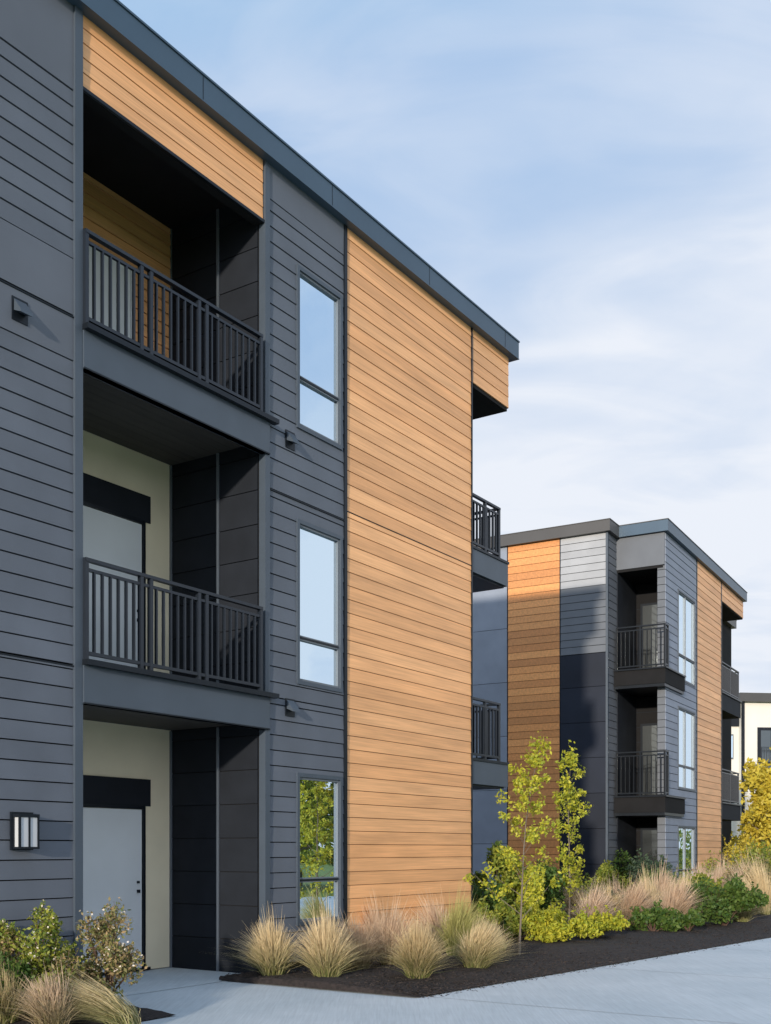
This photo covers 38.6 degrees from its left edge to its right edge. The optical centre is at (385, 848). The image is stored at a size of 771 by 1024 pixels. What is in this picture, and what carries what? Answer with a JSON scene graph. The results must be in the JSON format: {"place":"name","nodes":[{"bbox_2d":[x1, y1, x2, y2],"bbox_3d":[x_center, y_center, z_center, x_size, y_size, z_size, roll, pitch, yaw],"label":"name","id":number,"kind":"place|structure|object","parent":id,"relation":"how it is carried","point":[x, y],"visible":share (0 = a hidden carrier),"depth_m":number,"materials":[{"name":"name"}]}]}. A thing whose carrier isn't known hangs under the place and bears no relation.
{"place":"outdoors","nodes":[
{"label":"outdoors","id":0,"kind":"place"},
{"bbox_2d":[103,937,770,1023],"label":"pathway","id":1,"kind":"structure","parent":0,"point":[697,995],"depth_m":11.33,"materials":[{"name":"concrete"}]},
{"bbox_2d":[8,1005,174,1023],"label":"mulch bed","id":2,"kind":"object","parent":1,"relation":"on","point":[147,1014],"visible":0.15,"depth_m":9.85,"materials":[{"name":"brown soil"}]},
{"bbox_2d":[0,920,26,964],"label":"shrub","id":3,"kind":"object","parent":2,"relation":"on","point":[8,949],"visible":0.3,"depth_m":10.08,"materials":[{"name":"green plant"}]},
{"bbox_2d":[0,958,36,1023],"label":"ornamental grass","id":4,"kind":"object","parent":2,"relation":"on","point":[9,1018],"depth_m":9.35,"materials":[{"name":"plant"}]},
{"bbox_2d":[0,951,36,1015],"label":"shrub","id":5,"kind":"object","parent":2,"relation":"on","point":[17,968],"visible":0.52,"depth_m":9.58,"materials":[{"name":"green plant"}]},
{"bbox_2d":[0,900,90,990],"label":"shrub","id":6,"kind":"object","parent":2,"relation":"on","point":[36,954],"visible":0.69,"depth_m":10.06,"materials":[{"name":"green plant"}]},
{"bbox_2d":[19,967,79,1014],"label":"ornamental grass","id":7,"kind":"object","parent":2,"relation":"on","point":[42,979],"depth_m":9.63,"materials":[{"name":"beige plant"}]},
{"bbox_2d":[0,957,102,1023],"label":"ornamental grass","id":8,"kind":"object","parent":2,"relation":"on","point":[43,1007],"depth_m":9.14,"materials":[{"name":"beige plant"}]},
{"bbox_2d":[47,947,123,1014],"bbox_3d":[-2.727,1.199,9.920,0.691,0.659,0.671,0,0,39],"label":"shrub","id":9,"kind":"object","parent":2,"relation":"on","point":[63,960],"visible":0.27,"depth_m":9.82,"materials":[{"name":"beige plant"}]},
{"bbox_2d":[54,969,140,1023],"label":"ornamental grass","id":10,"kind":"object","parent":2,"relation":"on","point":[113,1008],"depth_m":9.28,"materials":[{"name":"plant"}]},
{"bbox_2d":[74,896,147,991],"bbox_3d":[-2.625,0.985,10.266,0.826,1.085,0.500,0,0,19],"label":"shrub","id":11,"kind":"object","parent":2,"relation":"on","point":[119,963],"visible":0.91,"depth_m":10.18,"materials":[{"name":"green plant"}]},
{"bbox_2d":[120,948,769,1023],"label":"pathway joints","id":12,"kind":"object","parent":1,"relation":"attached to","point":[519,1004],"visible":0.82,"depth_m":11.30,"materials":[{"name":"grey concrete"}]},
{"bbox_2d":[219,903,770,997],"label":"mulch bed","id":13,"kind":"object","parent":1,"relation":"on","point":[312,981],"visible":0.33,"depth_m":14.77,"materials":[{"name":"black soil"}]},
{"bbox_2d":[205,905,308,975],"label":"ornamental grass","id":14,"kind":"object","parent":13,"relation":"on","point":[265,949],"depth_m":12.84,"materials":[{"name":"beige plant"}]},
{"bbox_2d":[264,897,393,976],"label":"ornamental grass","id":15,"kind":"object","parent":13,"relation":"on","point":[325,957],"depth_m":12.67,"materials":[{"name":"beige plant"}]},
{"bbox_2d":[320,909,392,969],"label":"ornamental grass","id":16,"kind":"object","parent":13,"relation":"on","point":[363,962],"depth_m":13.59,"materials":[{"name":"beige plant"}]},
{"bbox_2d":[355,892,387,955],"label":"ornamental grass","id":17,"kind":"object","parent":13,"relation":"on","point":[374,917],"depth_m":15.20,"materials":[{"name":"beige plant"}]},
{"bbox_2d":[365,893,432,964],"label":"ornamental grass","id":18,"kind":"object","parent":13,"relation":"on","point":[390,927],"depth_m":14.03,"materials":[{"name":"beige plant"}]},
{"bbox_2d":[359,904,471,978],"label":"ornamental grass","id":19,"kind":"object","parent":13,"relation":"on","point":[418,956],"depth_m":12.68,"materials":[{"name":"beige plant"}]},
{"bbox_2d":[408,884,448,951],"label":"ornamental grass","id":20,"kind":"object","parent":13,"relation":"on","point":[434,918],"depth_m":16.08,"materials":[{"name":"beige plant"}]},
{"bbox_2d":[427,876,512,955],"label":"ornamental grass","id":21,"kind":"object","parent":13,"relation":"on","point":[458,920],"depth_m":15.00,"materials":[{"name":"plant"}]},
{"bbox_2d":[445,908,529,967],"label":"ornamental grass","id":22,"kind":"object","parent":13,"relation":"on","point":[482,947],"depth_m":13.64,"materials":[{"name":"beige plant"}]},
{"bbox_2d":[473,876,506,928],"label":"shrub","id":23,"kind":"object","parent":13,"relation":"on","point":[489,900],"visible":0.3,"depth_m":18.64,"materials":[{"name":"green plant"}]},
{"bbox_2d":[473,895,510,930],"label":"shrub","id":24,"kind":"object","parent":13,"relation":"on","point":[500,909],"visible":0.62,"depth_m":18.05,"materials":[{"name":"green plant"}]},
{"bbox_2d":[472,913,513,950],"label":"ornamental grass","id":25,"kind":"object","parent":13,"relation":"on","point":[503,935],"depth_m":16.22,"materials":[{"name":"beige plant"}]},
{"bbox_2d":[473,839,525,905],"bbox_3d":[1.926,0.672,19.531,1.384,1.708,0.957,0,0,-36],"label":"shrub","id":26,"kind":"object","parent":13,"relation":"on","point":[507,877],"visible":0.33,"depth_m":19.35,"materials":[{"name":"green plant"}]},
{"bbox_2d":[463,730,568,954],"bbox_3d":[1.792,-0.077,15.485,1.326,3.217,1.150,0,0,34],"label":"young tree","id":27,"kind":"object","parent":13,"relation":"on","point":[534,760],"visible":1,"depth_m":15.40,"materials":[{"name":"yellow plant"}]},
{"bbox_2d":[502,898,546,939],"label":"shrub","id":28,"kind":"object","parent":13,"relation":"on","point":[512,919],"visible":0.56,"depth_m":17.71,"materials":[{"name":"green plant"}]},
{"bbox_2d":[510,865,545,913],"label":"shrub","id":29,"kind":"object","parent":13,"relation":"on","point":[518,896],"visible":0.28,"depth_m":19.49,"materials":[{"name":"yellow plant"}]},
{"bbox_2d":[520,858,565,909],"bbox_3d":[2.970,0.845,21.022,1.018,1.366,1.480,0,0,24],"label":"shrub","id":30,"kind":"object","parent":13,"relation":"on","point":[550,893],"visible":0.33,"depth_m":20.66,"materials":[{"name":"green plant"}]},
{"bbox_2d":[522,897,603,942],"bbox_3d":[2.776,1.153,17.625,1.141,0.753,1.210,0,0,-30],"label":"shrub","id":31,"kind":"object","parent":13,"relation":"on","point":[556,926],"visible":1,"depth_m":17.42,"materials":[{"name":"yellow plant"}]},
{"bbox_2d":[541,740,594,920],"bbox_3d":[3.556,-0.296,21.350,1.057,3.656,1.049,0,0,0],"label":"young tree","id":32,"kind":"object","parent":13,"relation":"on","point":[567,794],"visible":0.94,"depth_m":21.29,"materials":[{"name":"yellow plant"}]},
{"bbox_2d":[557,875,587,917],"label":"ornamental grass","id":33,"kind":"object","parent":13,"relation":"on","point":[573,899],"depth_m":22.55,"materials":[{"name":"beige plant"}]},
{"bbox_2d":[576,874,629,917],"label":"ornamental grass","id":34,"kind":"object","parent":13,"relation":"on","point":[607,892],"depth_m":20.68,"materials":[{"name":"beige plant"}]},
{"bbox_2d":[577,905,629,937],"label":"shrub","id":35,"kind":"object","parent":13,"relation":"on","point":[611,922],"visible":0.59,"depth_m":18.52,"materials":[{"name":"yellow plant"}]},
{"bbox_2d":[583,883,624,908],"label":"ornamental grass","id":36,"kind":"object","parent":13,"relation":"on","point":[613,894],"depth_m":22.62,"materials":[{"name":"beige plant"}]},
{"bbox_2d":[578,859,633,894],"bbox_3d":[5.660,0.896,28.896,1.040,1.264,1.828,0,0,-35],"label":"shrub","id":37,"kind":"object","parent":13,"relation":"on","point":[605,870],"visible":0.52,"depth_m":28.52,"materials":[{"name":"green plant"}]},
{"bbox_2d":[566,877,650,923],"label":"ornamental grass","id":38,"kind":"object","parent":13,"relation":"on","point":[596,900],"depth_m":19.76,"materials":[{"name":"beige plant"}]},
{"bbox_2d":[599,873,628,897],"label":"ornamental grass","id":39,"kind":"object","parent":13,"relation":"on","point":[614,887],"depth_m":23.15,"materials":[{"name":"beige plant"}]},
{"bbox_2d":[612,848,633,892],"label":"shrub","id":40,"kind":"object","parent":13,"relation":"on","point":[622,871],"visible":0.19,"depth_m":29.58,"materials":[{"name":"green plant"}]},
{"bbox_2d":[611,873,672,927],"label":"ornamental grass","id":41,"kind":"object","parent":13,"relation":"on","point":[633,897],"depth_m":20.67,"materials":[{"name":"beige plant"}]},
{"bbox_2d":[621,862,665,923],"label":"ornamental grass","id":42,"kind":"object","parent":13,"relation":"on","point":[647,887],"depth_m":22.14,"materials":[{"name":"beige plant"}]},
{"bbox_2d":[625,848,678,888],"bbox_3d":[6.918,0.746,28.773,1.425,1.561,1.323,0,0,0],"label":"shrub","id":43,"kind":"object","parent":13,"relation":"on","point":[635,867],"visible":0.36,"depth_m":28.79,"materials":[{"name":"green plant"}]},
{"bbox_2d":[627,900,681,931],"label":"shrub","id":44,"kind":"object","parent":13,"relation":"on","point":[658,919],"visible":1,"depth_m":19.74,"materials":[{"name":"green plant"}]},
{"bbox_2d":[637,868,679,886],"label":"ornamental grass","id":45,"kind":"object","parent":13,"relation":"on","point":[654,874],"depth_m":25.95,"materials":[{"name":"beige plant"}]},
{"bbox_2d":[650,859,675,906],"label":"ornamental grass","id":46,"kind":"object","parent":13,"relation":"on","point":[665,878],"depth_m":24.08,"materials":[{"name":"beige plant"}]},
{"bbox_2d":[653,869,707,914],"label":"ornamental grass","id":47,"kind":"object","parent":13,"relation":"on","point":[679,901],"depth_m":21.27,"materials":[{"name":"beige plant"}]},
{"bbox_2d":[661,871,699,901],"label":"ornamental grass","id":48,"kind":"object","parent":13,"relation":"on","point":[687,879],"depth_m":23.41,"materials":[{"name":"beige plant"}]},
{"bbox_2d":[666,906,704,930],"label":"shrub","id":49,"kind":"object","parent":13,"relation":"on","point":[691,919],"visible":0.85,"depth_m":20.03,"materials":[{"name":"green plant"}]},
{"bbox_2d":[680,855,713,878],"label":"ornamental grass","id":50,"kind":"object","parent":13,"relation":"on","point":[699,869],"depth_m":29.16,"materials":[{"name":"beige plant"}]},
{"bbox_2d":[676,869,725,891],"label":"shrub","id":51,"kind":"object","parent":13,"relation":"on","point":[700,875],"visible":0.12,"depth_m":24.85,"materials":[{"name":"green plant"}]},
{"bbox_2d":[699,850,728,875],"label":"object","id":52,"kind":"object","parent":13,"relation":"on","point":[707,866],"visible":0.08,"depth_m":32.29,"materials":[{"name":"beige plant"}]},
{"bbox_2d":[708,854,731,886],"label":"ornamental grass","id":53,"kind":"object","parent":13,"relation":"on","point":[718,873],"depth_m":27.47,"materials":[{"name":"beige plant"}]},
{"bbox_2d":[716,854,735,875],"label":"ornamental grass","id":54,"kind":"object","parent":13,"relation":"on","point":[728,867],"depth_m":30.70,"materials":[{"name":"beige plant"}]},
{"bbox_2d":[685,873,768,925],"bbox_3d":[6.600,0.988,21.497,1.482,1.081,1.450,0,0,0],"label":"shrub","id":55,"kind":"object","parent":13,"relation":"on","point":[722,905],"visible":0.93,"depth_m":21.12,"materials":[{"name":"green plant"}]},
{"bbox_2d":[716,857,744,886],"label":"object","id":56,"kind":"object","parent":13,"relation":"on","point":[729,873],"visible":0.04,"depth_m":27.13,"materials":[{"name":"beige plant"}]},
{"bbox_2d":[718,846,758,912],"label":"ornamental grass","id":57,"kind":"object","parent":13,"relation":"on","point":[739,872],"depth_m":26.16,"materials":[{"name":"beige plant"}]},
{"bbox_2d":[722,832,760,869],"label":"shrub","id":58,"kind":"object","parent":13,"relation":"on","point":[735,851],"visible":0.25,"depth_m":37.09,"materials":[{"name":"yellow plant"}]},
{"bbox_2d":[715,834,770,879],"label":"shrub","id":59,"kind":"object","parent":13,"relation":"on","point":[754,850],"visible":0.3,"depth_m":30.43,"materials":[{"name":"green plant"}]},
{"bbox_2d":[726,874,770,921],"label":"ornamental grass","id":60,"kind":"object","parent":13,"relation":"on","point":[745,916],"depth_m":22.56,"materials":[{"name":"beige plant"}]},
{"bbox_2d":[731,748,770,854],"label":"tree","id":61,"kind":"object","parent":13,"relation":"on","point":[757,815],"visible":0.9,"depth_m":44.70,"materials":[{"name":"yellow plant"}]},
{"bbox_2d":[732,844,770,914],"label":"ornamental grass","id":62,"kind":"object","parent":13,"relation":"on","point":[759,879],"depth_m":24.78,"materials":[{"name":"beige plant"}]},
{"bbox_2d":[739,852,770,888],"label":"ornamental grass","id":63,"kind":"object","parent":13,"relation":"on","point":[768,868],"depth_m":25.97,"materials":[{"name":"beige plant"}]},
{"bbox_2d":[119,0,770,692],"label":"sky","id":64,"kind":"structure","parent":0,"point":[594,176],"materials":[{"name":"blue"}]},
{"bbox_2d":[616,623,738,803],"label":"balcony railings","id":65,"kind":"object","parent":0,"point":[730,780],"visible":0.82,"depth_m":29.43,"materials":[{"name":"black metal"}]},
{"label":"ground","id":66,"kind":"structure","parent":0,"visible":0},
{"bbox_2d":[0,225,339,971],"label":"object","id":67,"kind":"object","parent":66,"relation":"on","point":[186,729],"visible":0.14,"depth_m":13.51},
{"bbox_2d":[0,0,344,986],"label":"gray siding","id":68,"kind":"object","parent":67,"relation":"attached to","point":[36,168],"visible":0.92,"depth_m":10.80,"materials":[{"name":"grey wood"}]},
{"bbox_2d":[10,812,39,849],"bbox_3d":[-3.414,-0.170,10.427,0.130,0.360,0.250,0,0,34],"label":"wall lantern","id":69,"kind":"object","parent":68,"relation":"attached to","point":[24,830],"depth_m":10.36,"materials":[{"name":"black metal"}]},
{"bbox_2d":[12,295,299,716],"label":"wall vents","id":70,"kind":"object","parent":68,"relation":"attached to","point":[21,312],"depth_m":13.75,"materials":[{"name":"black metal"}]},
{"bbox_2d":[292,264,342,925],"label":"windows","id":71,"kind":"structure","parent":68,"relation":"attached to","point":[319,571],"depth_m":14.43,"materials":[{"name":"glass"}]},
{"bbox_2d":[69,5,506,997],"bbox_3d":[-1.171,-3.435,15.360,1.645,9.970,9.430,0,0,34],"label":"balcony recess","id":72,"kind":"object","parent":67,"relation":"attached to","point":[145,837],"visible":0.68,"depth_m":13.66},
{"bbox_2d":[67,0,519,361],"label":"roof","id":73,"kind":"structure","parent":67,"relation":"on","point":[129,30],"depth_m":13.51,"materials":[{"name":"metal"}]},
{"bbox_2d":[82,322,508,789],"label":"balcony slabs","id":74,"kind":"structure","parent":67,"relation":"attached to","point":[122,365],"depth_m":12.24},
{"bbox_2d":[83,228,500,760],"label":"balcony railings","id":75,"kind":"object","parent":74,"relation":"on","point":[489,717],"visible":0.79,"depth_m":12.23,"materials":[{"name":"black metal"}]},
{"bbox_2d":[83,15,508,935],"bbox_3d":[-1.142,-3.595,15.426,1.620,9.650,9.370,0,0,34],"label":"cedar siding","id":76,"kind":"object","parent":67,"relation":"attached to","point":[407,591],"visible":0.78,"depth_m":15.88,"materials":[{"name":"orange wood"}]},
{"bbox_2d":[480,539,730,902],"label":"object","id":77,"kind":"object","parent":66,"relation":"on","point":[726,723],"visible":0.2,"depth_m":40.81,"materials":[{"name":"wood"}]},
{"bbox_2d":[473,532,696,902],"bbox_3d":[3.324,-3.435,31.278,11.104,9.970,3.305,0,0,9],"label":"gray siding","id":78,"kind":"object","parent":77,"relation":"attached to","point":[587,702],"visible":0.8,"depth_m":29.67,"materials":[{"name":"grey wood"}]},
{"bbox_2d":[675,589,695,879],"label":"windows","id":79,"kind":"structure","parent":78,"relation":"attached to","point":[686,738],"depth_m":31.25,"materials":[{"name":"glass"}]},
{"bbox_2d":[474,518,747,628],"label":"roof","id":80,"kind":"structure","parent":77,"relation":"on","point":[673,531],"depth_m":29.93,"materials":[{"name":"grey metal"}]},
{"bbox_2d":[508,539,742,890],"bbox_3d":[8.339,-3.535,33.550,3.076,9.770,11.010,0,0,44],"label":"cedar siding","id":81,"kind":"object","parent":77,"relation":"attached to","point":[708,660],"visible":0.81,"depth_m":30.48,"materials":[{"name":"brown wood"}]},
{"bbox_2d":[614,560,741,877],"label":"balcony recess","id":82,"kind":"structure","parent":77,"relation":"attached to","point":[637,727],"depth_m":30.88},
{"bbox_2d":[731,692,770,864],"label":"apartment building","id":83,"kind":"structure","parent":66,"relation":"on","point":[751,732],"depth_m":70.08,"materials":[{"name":"paint"}]}
]}

